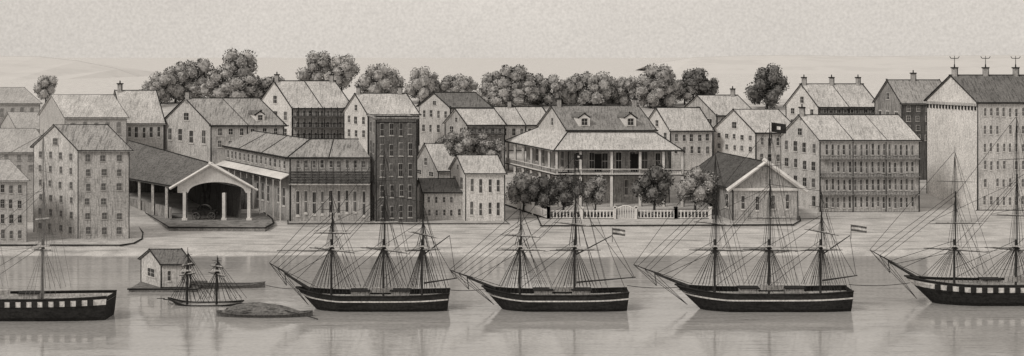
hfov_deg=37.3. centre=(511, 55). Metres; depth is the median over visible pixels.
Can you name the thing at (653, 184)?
tree
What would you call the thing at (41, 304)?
sailing ship
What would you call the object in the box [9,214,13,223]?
window
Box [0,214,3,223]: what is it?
window
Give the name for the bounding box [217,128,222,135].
window
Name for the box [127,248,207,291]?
boathouse
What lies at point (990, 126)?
window
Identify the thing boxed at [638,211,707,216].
hedge
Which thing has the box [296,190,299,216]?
window
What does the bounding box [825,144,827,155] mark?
window
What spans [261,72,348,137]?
house
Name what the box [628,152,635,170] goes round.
window
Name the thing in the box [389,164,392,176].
window
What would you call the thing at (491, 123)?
house
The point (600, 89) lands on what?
tree
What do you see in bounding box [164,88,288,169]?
house
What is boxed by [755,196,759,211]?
window
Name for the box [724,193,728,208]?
window
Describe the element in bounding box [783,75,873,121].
house
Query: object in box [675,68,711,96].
tree
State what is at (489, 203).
window
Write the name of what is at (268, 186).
window
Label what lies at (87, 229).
window
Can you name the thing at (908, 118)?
window
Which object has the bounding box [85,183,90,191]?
window
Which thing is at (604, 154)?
window
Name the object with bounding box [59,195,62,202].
window
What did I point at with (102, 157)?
window
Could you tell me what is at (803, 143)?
window
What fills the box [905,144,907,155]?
window
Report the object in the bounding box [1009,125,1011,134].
window
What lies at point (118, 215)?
window
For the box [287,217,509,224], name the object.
pavement
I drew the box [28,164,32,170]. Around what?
window
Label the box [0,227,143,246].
pavement
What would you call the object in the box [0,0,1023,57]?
sky
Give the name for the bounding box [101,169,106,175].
window
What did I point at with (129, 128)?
window
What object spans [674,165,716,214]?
tree
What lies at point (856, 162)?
house
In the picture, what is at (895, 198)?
window
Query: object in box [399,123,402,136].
window
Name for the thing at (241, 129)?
window
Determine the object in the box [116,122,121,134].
window
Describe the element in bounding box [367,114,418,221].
warehouse
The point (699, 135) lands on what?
window
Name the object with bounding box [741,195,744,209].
window
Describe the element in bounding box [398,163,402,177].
window
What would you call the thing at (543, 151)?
window
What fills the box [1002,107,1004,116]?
window
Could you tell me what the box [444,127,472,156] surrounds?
tree
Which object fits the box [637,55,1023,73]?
hill
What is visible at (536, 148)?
window
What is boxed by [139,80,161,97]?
tree
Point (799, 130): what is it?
window
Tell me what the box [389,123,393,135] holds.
window
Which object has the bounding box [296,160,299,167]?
window
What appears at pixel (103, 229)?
window
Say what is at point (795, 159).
window
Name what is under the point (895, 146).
window
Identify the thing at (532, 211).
fence
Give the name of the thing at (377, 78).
tree
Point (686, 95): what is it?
tree
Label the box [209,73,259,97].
tree
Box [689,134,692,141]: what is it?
window
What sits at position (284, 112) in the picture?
window
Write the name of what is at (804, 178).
window
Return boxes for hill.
[0,56,162,79]
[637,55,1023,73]
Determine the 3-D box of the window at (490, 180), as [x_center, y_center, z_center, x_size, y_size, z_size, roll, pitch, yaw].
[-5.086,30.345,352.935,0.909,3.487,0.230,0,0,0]
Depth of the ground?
339.92 m
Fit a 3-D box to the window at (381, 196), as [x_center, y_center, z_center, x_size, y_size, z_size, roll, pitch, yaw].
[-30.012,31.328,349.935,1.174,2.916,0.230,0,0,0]
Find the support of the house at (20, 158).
on the ground
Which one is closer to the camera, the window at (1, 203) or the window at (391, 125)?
the window at (1, 203)
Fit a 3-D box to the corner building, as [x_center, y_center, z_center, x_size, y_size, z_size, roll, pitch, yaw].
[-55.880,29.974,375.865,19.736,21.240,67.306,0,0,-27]
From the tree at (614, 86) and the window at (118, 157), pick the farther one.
the tree at (614, 86)
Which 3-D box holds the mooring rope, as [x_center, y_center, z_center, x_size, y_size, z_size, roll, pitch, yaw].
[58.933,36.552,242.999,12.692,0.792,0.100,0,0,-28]
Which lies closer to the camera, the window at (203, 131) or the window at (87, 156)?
the window at (87, 156)
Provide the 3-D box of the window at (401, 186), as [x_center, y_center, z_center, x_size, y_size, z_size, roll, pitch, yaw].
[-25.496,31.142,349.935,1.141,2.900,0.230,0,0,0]
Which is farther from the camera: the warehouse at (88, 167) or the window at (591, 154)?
the window at (591, 154)
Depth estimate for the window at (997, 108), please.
369.92 m
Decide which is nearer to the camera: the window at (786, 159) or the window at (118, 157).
the window at (118, 157)
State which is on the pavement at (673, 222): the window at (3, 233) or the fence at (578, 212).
the fence at (578, 212)
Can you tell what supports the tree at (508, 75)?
on the ground
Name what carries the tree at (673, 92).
on the ground
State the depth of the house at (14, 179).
316.00 m
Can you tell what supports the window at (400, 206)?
in the warehouse at (393, 137)
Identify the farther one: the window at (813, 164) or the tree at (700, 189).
the window at (813, 164)
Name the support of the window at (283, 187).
in the corner building
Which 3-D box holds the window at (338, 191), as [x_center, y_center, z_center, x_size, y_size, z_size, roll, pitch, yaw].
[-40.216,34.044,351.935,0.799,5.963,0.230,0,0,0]
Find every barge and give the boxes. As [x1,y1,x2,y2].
[191,281,264,287]
[216,302,317,319]
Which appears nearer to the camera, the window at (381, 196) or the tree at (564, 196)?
the window at (381, 196)
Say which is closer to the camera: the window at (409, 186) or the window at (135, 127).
the window at (409, 186)
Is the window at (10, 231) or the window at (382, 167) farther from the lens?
the window at (382, 167)
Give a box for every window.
[0,108,3,117]
[0,184,4,192]
[0,199,4,208]
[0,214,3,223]
[1,229,4,238]
[8,185,12,193]
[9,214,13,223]
[9,230,12,238]
[16,155,20,160]
[17,184,21,193]
[17,200,21,208]
[18,215,21,222]
[27,155,32,160]
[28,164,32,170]
[53,138,57,145]
[58,181,61,188]
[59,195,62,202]
[84,198,89,204]
[84,213,90,219]
[85,154,90,161]
[85,169,90,176]
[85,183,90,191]
[85,227,91,234]
[99,155,105,161]
[100,183,105,190]
[100,198,106,204]
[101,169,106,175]
[101,212,107,219]
[101,227,106,234]
[115,227,122,234]
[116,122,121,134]
[116,155,122,161]
[116,169,121,176]
[116,183,121,190]
[116,213,122,219]
[128,127,130,137]
[134,126,137,138]
[142,127,145,138]
[146,267,155,278]
[149,127,152,137]
[157,126,159,137]
[167,128,171,140]
[167,270,170,281]
[177,128,182,141]
[182,112,188,120]
[188,130,193,143]
[201,130,205,144]
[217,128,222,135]
[217,140,221,147]
[228,128,232,134]
[239,128,243,135]
[256,182,258,199]
[261,182,263,200]
[267,185,269,202]
[272,95,276,103]
[277,186,279,203]
[282,187,284,206]
[283,111,286,120]
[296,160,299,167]
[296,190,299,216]
[304,190,307,214]
[312,191,316,215]
[320,160,323,168]
[321,190,323,215]
[328,190,331,214]
[337,190,339,214]
[345,189,348,213]
[353,190,356,213]
[362,190,365,216]
[379,144,383,156]
[379,164,384,177]
[379,185,383,197]
[380,123,383,136]
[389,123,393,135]
[389,144,393,156]
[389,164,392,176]
[390,185,393,197]
[390,206,393,218]
[398,142,403,156]
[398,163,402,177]
[398,205,402,218]
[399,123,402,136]
[399,184,403,196]
[407,123,411,134]
[408,143,412,156]
[408,163,412,176]
[408,185,411,198]
[408,205,412,217]
[460,177,462,190]
[470,178,473,192]
[470,201,473,215]
[479,178,482,193]
[479,203,481,216]
[488,179,491,193]
[488,202,491,214]
[496,179,499,192]
[496,202,499,216]
[512,128,515,135]
[535,148,538,162]
[542,149,544,164]
[560,152,563,168]
[574,152,578,169]
[588,152,594,169]
[602,152,608,170]
[615,152,622,170]
[624,179,627,195]
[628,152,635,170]
[642,152,648,170]
[655,152,660,166]
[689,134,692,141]
[697,134,701,141]
[697,146,700,153]
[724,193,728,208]
[731,122,736,128]
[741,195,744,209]
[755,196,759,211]
[771,195,775,209]
[776,154,779,161]
[784,157,788,166]
[785,140,787,150]
[785,194,788,209]
[792,140,797,151]
[793,158,796,167]
[797,128,802,135]
[800,96,803,103]
[801,142,805,152]
[802,160,806,169]
[803,177,806,186]
[810,161,815,171]
[811,178,814,187]
[811,195,815,206]
[812,143,815,153]
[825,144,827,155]
[825,197,827,208]
[831,144,833,155]
[842,145,844,154]
[848,144,850,156]
[848,196,850,208]
[871,143,873,155]
[877,162,879,172]
[877,179,879,191]
[882,161,884,173]
[882,196,884,208]
[894,145,896,155]
[894,196,896,208]
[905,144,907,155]
[905,178,907,190]
[906,116,910,121]
[989,125,992,134]
[996,107,998,116]
[996,143,998,152]
[996,160,998,169]
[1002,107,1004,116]
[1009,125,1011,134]
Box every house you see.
[0,87,42,127]
[0,112,39,132]
[0,128,40,221]
[0,159,30,241]
[37,94,129,142]
[113,81,166,148]
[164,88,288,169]
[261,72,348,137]
[341,84,421,154]
[416,91,493,145]
[417,143,454,179]
[417,178,462,218]
[442,108,508,167]
[448,154,507,220]
[493,98,545,150]
[649,107,715,170]
[684,86,751,126]
[713,108,790,168]
[778,104,922,211]
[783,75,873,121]
[872,70,941,179]
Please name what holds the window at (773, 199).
in the market hall at (746, 179)
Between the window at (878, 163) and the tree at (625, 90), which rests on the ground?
the tree at (625, 90)
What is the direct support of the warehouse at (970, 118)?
on the ground
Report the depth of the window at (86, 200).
321.94 m
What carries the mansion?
on the ground
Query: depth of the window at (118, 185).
321.94 m
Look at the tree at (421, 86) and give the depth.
527.74 m
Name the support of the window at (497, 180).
in the house at (480, 179)
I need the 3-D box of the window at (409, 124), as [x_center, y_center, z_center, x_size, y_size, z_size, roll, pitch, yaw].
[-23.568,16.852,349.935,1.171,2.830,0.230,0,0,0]
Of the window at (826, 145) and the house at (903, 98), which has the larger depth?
the house at (903, 98)
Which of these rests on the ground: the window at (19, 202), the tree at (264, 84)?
the tree at (264, 84)
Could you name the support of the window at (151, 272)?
in the boathouse
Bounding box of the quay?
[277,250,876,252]
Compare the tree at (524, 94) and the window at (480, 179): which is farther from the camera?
the tree at (524, 94)
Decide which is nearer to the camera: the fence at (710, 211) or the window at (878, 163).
the fence at (710, 211)
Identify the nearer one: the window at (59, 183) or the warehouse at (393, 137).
the window at (59, 183)
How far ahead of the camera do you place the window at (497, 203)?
352.98 m
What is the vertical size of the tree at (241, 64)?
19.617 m
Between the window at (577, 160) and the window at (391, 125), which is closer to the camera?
the window at (391, 125)
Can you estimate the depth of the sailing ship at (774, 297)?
239.10 m
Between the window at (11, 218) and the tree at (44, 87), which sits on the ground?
the tree at (44, 87)
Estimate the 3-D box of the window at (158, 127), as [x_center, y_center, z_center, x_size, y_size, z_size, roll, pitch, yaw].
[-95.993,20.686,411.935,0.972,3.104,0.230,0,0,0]
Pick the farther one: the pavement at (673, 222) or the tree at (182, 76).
the tree at (182, 76)
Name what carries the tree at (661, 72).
on the ground
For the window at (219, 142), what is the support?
in the house at (205, 129)
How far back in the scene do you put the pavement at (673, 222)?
348.88 m
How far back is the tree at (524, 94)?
513.41 m
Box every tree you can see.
[33,75,57,101]
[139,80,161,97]
[149,71,179,103]
[164,61,193,102]
[175,58,213,97]
[197,67,232,97]
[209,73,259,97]
[217,48,257,76]
[250,76,274,97]
[296,50,332,79]
[321,54,359,90]
[354,63,396,92]
[384,68,405,92]
[403,66,436,103]
[430,71,440,92]
[435,135,446,142]
[438,73,463,91]
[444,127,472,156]
[450,76,479,91]
[465,131,488,154]
[477,71,499,96]
[479,138,505,158]
[482,83,511,105]
[484,64,536,99]
[499,79,541,105]
[506,170,540,211]
[523,72,543,104]
[527,175,557,214]
[533,74,563,104]
[541,174,584,211]
[556,76,576,104]
[560,71,591,104]
[579,71,615,104]
[582,174,607,211]
[605,77,623,104]
[612,75,637,104]
[630,162,674,211]
[633,77,667,107]
[636,63,675,106]
[659,79,681,106]
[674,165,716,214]
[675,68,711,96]
[676,80,697,104]
[699,77,718,94]
[705,172,719,206]
[743,63,789,108]
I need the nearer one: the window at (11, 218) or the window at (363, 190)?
the window at (11, 218)
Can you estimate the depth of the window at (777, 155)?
402.92 m
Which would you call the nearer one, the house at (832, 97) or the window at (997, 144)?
the window at (997, 144)
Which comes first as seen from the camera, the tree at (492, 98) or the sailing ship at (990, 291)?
the sailing ship at (990, 291)
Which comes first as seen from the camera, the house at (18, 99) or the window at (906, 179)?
the window at (906, 179)
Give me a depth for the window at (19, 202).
315.95 m
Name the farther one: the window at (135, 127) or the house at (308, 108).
the house at (308, 108)
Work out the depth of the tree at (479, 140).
368.95 m
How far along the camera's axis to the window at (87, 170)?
321.94 m
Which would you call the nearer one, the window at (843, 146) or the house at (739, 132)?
the window at (843, 146)
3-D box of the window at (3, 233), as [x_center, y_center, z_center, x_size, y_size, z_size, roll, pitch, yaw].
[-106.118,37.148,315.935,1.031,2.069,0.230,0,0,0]
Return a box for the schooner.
[157,247,246,305]
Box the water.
[0,255,1023,355]
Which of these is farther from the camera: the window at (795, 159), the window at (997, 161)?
the window at (795, 159)
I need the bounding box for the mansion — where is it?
[505,96,684,206]
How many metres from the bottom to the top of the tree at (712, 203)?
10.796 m
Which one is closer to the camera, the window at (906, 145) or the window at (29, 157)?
the window at (29, 157)
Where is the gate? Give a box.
[614,205,636,218]
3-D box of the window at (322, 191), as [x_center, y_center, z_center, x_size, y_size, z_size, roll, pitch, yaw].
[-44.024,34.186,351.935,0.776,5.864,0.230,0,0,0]
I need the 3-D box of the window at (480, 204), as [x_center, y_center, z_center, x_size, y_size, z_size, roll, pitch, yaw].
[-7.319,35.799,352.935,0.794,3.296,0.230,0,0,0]
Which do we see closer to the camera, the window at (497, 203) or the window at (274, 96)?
the window at (497, 203)
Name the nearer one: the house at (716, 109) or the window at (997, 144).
the window at (997, 144)
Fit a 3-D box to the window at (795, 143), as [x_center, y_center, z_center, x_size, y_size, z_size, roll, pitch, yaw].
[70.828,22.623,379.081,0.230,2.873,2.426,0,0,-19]
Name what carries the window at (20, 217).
in the house at (14, 179)
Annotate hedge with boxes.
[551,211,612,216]
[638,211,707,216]
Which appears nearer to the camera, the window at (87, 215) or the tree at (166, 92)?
the window at (87, 215)
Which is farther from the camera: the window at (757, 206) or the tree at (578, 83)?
the tree at (578, 83)
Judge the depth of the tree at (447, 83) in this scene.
532.30 m
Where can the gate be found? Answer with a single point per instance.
(625, 212)
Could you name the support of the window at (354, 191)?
in the corner building
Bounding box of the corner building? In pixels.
[215,130,371,221]
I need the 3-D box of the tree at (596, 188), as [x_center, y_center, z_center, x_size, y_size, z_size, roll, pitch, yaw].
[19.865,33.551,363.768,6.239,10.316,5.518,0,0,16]
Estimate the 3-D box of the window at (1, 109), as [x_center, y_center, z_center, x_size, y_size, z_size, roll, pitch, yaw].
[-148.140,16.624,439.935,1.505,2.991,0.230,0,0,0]
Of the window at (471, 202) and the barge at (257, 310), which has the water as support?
the barge at (257, 310)
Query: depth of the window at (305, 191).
351.95 m
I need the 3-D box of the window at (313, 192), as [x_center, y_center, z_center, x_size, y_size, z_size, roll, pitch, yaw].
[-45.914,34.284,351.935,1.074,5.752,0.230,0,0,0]
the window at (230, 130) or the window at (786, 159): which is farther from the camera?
the window at (230, 130)
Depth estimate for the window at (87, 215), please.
321.94 m
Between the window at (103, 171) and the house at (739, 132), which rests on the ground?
the house at (739, 132)
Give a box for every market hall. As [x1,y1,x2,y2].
[127,140,257,219]
[684,151,808,220]
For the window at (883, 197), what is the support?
in the house at (856, 162)
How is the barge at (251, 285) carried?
on the water
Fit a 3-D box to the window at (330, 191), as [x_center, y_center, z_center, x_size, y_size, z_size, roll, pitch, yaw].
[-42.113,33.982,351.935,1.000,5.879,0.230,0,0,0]
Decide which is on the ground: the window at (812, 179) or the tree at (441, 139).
the tree at (441, 139)
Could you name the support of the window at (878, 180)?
in the house at (856, 162)
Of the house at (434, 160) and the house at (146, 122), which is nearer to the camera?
the house at (434, 160)
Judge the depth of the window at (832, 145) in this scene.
367.94 m
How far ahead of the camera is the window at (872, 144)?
367.94 m
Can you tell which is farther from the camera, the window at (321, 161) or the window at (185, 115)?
the window at (185, 115)
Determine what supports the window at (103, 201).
in the warehouse at (88, 167)
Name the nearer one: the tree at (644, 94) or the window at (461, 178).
the window at (461, 178)
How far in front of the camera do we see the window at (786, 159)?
383.06 m
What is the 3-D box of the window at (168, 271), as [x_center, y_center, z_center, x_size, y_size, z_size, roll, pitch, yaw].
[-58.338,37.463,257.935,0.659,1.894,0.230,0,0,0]
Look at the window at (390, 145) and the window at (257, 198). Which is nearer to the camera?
the window at (390, 145)
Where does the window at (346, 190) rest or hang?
in the corner building
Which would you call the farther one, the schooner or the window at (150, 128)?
the window at (150, 128)
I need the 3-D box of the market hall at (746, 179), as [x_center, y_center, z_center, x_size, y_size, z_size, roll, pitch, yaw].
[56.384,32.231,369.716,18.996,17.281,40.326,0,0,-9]
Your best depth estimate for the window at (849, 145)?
367.94 m
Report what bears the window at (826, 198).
in the house at (856, 162)
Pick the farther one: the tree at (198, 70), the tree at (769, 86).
the tree at (198, 70)
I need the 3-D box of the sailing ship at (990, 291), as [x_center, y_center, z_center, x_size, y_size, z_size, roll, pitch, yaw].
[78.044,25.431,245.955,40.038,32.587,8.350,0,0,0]
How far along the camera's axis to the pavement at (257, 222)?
345.70 m
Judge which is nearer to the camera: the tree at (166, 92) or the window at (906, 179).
the window at (906, 179)
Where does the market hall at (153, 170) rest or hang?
on the ground
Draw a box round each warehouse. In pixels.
[30,124,133,238]
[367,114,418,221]
[923,56,1023,210]
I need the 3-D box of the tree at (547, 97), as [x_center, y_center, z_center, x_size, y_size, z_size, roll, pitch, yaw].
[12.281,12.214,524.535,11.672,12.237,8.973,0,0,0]
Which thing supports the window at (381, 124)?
in the warehouse at (393, 137)
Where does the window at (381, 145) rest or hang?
in the warehouse at (393, 137)
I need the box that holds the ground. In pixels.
[0,58,1023,256]
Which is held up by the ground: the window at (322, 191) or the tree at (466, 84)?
the tree at (466, 84)
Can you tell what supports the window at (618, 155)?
in the mansion
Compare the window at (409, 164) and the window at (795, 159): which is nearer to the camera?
the window at (409, 164)
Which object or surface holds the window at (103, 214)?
in the warehouse at (88, 167)
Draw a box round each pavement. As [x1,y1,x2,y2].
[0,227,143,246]
[145,212,274,230]
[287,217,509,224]
[537,215,800,226]
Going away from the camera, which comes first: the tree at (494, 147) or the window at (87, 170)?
the window at (87, 170)
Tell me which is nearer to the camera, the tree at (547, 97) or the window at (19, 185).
the window at (19, 185)
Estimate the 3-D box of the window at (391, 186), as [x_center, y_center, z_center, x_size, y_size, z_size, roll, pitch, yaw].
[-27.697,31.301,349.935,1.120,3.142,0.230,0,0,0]
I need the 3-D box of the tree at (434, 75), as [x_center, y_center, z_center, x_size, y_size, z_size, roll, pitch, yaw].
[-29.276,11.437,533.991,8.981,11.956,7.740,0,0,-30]
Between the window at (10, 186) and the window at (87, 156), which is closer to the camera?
the window at (10, 186)
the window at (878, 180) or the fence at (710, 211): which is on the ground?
the fence at (710, 211)
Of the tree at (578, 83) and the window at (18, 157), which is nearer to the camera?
the window at (18, 157)
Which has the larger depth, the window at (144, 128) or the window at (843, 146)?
the window at (144, 128)
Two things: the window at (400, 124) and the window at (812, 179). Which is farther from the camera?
the window at (812, 179)
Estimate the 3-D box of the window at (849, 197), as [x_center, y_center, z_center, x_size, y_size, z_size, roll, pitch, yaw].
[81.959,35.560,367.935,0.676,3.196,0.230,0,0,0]
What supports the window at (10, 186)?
in the house at (14, 179)
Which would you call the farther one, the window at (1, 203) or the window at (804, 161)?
the window at (804, 161)
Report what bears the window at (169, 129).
in the house at (205, 129)
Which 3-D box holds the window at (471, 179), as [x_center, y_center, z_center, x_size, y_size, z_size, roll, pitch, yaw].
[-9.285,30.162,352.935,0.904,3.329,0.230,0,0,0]
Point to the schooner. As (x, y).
(189, 273)
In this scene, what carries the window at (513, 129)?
in the house at (518, 120)
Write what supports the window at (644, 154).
in the mansion
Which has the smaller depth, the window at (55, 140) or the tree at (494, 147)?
the window at (55, 140)
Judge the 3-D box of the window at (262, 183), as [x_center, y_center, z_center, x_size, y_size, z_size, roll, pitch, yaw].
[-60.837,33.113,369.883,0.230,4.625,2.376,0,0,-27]
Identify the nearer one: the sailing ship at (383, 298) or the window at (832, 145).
the sailing ship at (383, 298)
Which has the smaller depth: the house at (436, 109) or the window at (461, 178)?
the window at (461, 178)
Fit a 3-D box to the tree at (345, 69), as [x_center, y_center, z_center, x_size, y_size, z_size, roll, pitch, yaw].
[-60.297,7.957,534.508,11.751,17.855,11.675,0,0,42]
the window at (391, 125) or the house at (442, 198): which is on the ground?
the house at (442, 198)
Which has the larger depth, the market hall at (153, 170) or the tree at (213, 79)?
the tree at (213, 79)
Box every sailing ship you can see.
[0,135,116,320]
[269,150,456,311]
[450,154,635,311]
[634,122,866,311]
[870,112,1023,305]
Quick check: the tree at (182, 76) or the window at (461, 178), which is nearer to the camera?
the window at (461, 178)
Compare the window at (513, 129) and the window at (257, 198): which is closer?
the window at (257, 198)
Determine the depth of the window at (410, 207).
349.89 m
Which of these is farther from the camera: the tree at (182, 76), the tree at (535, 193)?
the tree at (182, 76)
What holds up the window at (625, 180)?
in the mansion
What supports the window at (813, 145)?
in the house at (856, 162)
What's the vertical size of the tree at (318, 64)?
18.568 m
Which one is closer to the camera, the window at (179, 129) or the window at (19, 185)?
the window at (19, 185)
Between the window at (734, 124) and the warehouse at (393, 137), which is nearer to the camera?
the warehouse at (393, 137)
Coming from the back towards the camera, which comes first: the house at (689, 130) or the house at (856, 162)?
the house at (689, 130)
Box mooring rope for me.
[849,283,906,285]
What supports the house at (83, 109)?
on the ground
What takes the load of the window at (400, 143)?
in the warehouse at (393, 137)
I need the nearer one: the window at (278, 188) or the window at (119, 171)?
the window at (119, 171)
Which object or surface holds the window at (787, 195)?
in the market hall at (746, 179)
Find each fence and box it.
[505,193,616,218]
[634,207,712,218]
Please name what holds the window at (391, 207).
in the warehouse at (393, 137)
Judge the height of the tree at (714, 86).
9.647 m
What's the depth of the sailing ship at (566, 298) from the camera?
238.83 m
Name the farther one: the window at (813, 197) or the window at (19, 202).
the window at (813, 197)
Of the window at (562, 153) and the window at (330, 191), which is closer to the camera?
the window at (330, 191)
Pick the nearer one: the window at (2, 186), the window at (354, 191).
the window at (2, 186)
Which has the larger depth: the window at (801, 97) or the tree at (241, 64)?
the tree at (241, 64)
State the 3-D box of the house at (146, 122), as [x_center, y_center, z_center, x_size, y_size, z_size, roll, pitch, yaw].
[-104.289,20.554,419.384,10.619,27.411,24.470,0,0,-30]
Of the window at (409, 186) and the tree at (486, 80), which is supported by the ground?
the tree at (486, 80)
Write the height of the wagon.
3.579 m
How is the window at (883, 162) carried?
in the house at (856, 162)
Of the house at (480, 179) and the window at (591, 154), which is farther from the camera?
the window at (591, 154)
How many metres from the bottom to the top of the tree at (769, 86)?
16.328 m
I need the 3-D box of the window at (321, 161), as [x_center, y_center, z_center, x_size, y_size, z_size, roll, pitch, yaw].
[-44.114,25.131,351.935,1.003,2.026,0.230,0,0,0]
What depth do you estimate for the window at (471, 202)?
352.89 m
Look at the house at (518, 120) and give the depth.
442.57 m
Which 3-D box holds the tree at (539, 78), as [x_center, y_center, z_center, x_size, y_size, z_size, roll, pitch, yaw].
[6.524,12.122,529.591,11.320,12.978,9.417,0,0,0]
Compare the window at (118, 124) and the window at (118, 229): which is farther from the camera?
the window at (118, 124)
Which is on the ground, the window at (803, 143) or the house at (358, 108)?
the house at (358, 108)
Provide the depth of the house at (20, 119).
430.25 m
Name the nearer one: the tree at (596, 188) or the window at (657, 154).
the tree at (596, 188)
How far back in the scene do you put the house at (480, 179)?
353.00 m
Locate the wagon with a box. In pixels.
[191,204,216,219]
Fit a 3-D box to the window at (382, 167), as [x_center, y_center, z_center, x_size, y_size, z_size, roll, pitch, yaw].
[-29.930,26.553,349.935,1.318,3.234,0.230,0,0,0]
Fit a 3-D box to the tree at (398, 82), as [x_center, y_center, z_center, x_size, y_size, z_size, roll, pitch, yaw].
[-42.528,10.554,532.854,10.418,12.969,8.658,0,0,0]
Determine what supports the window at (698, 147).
in the house at (689, 130)
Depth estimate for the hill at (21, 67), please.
2496.30 m
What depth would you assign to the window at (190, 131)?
404.25 m
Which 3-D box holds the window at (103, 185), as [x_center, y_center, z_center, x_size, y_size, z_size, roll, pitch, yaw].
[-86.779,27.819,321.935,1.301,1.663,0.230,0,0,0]
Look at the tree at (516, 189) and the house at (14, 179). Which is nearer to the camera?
the house at (14, 179)
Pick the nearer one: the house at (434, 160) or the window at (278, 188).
the window at (278, 188)
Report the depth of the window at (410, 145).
349.89 m
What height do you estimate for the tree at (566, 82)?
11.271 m
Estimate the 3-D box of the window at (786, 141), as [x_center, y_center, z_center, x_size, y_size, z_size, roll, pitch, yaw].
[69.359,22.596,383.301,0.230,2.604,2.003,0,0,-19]

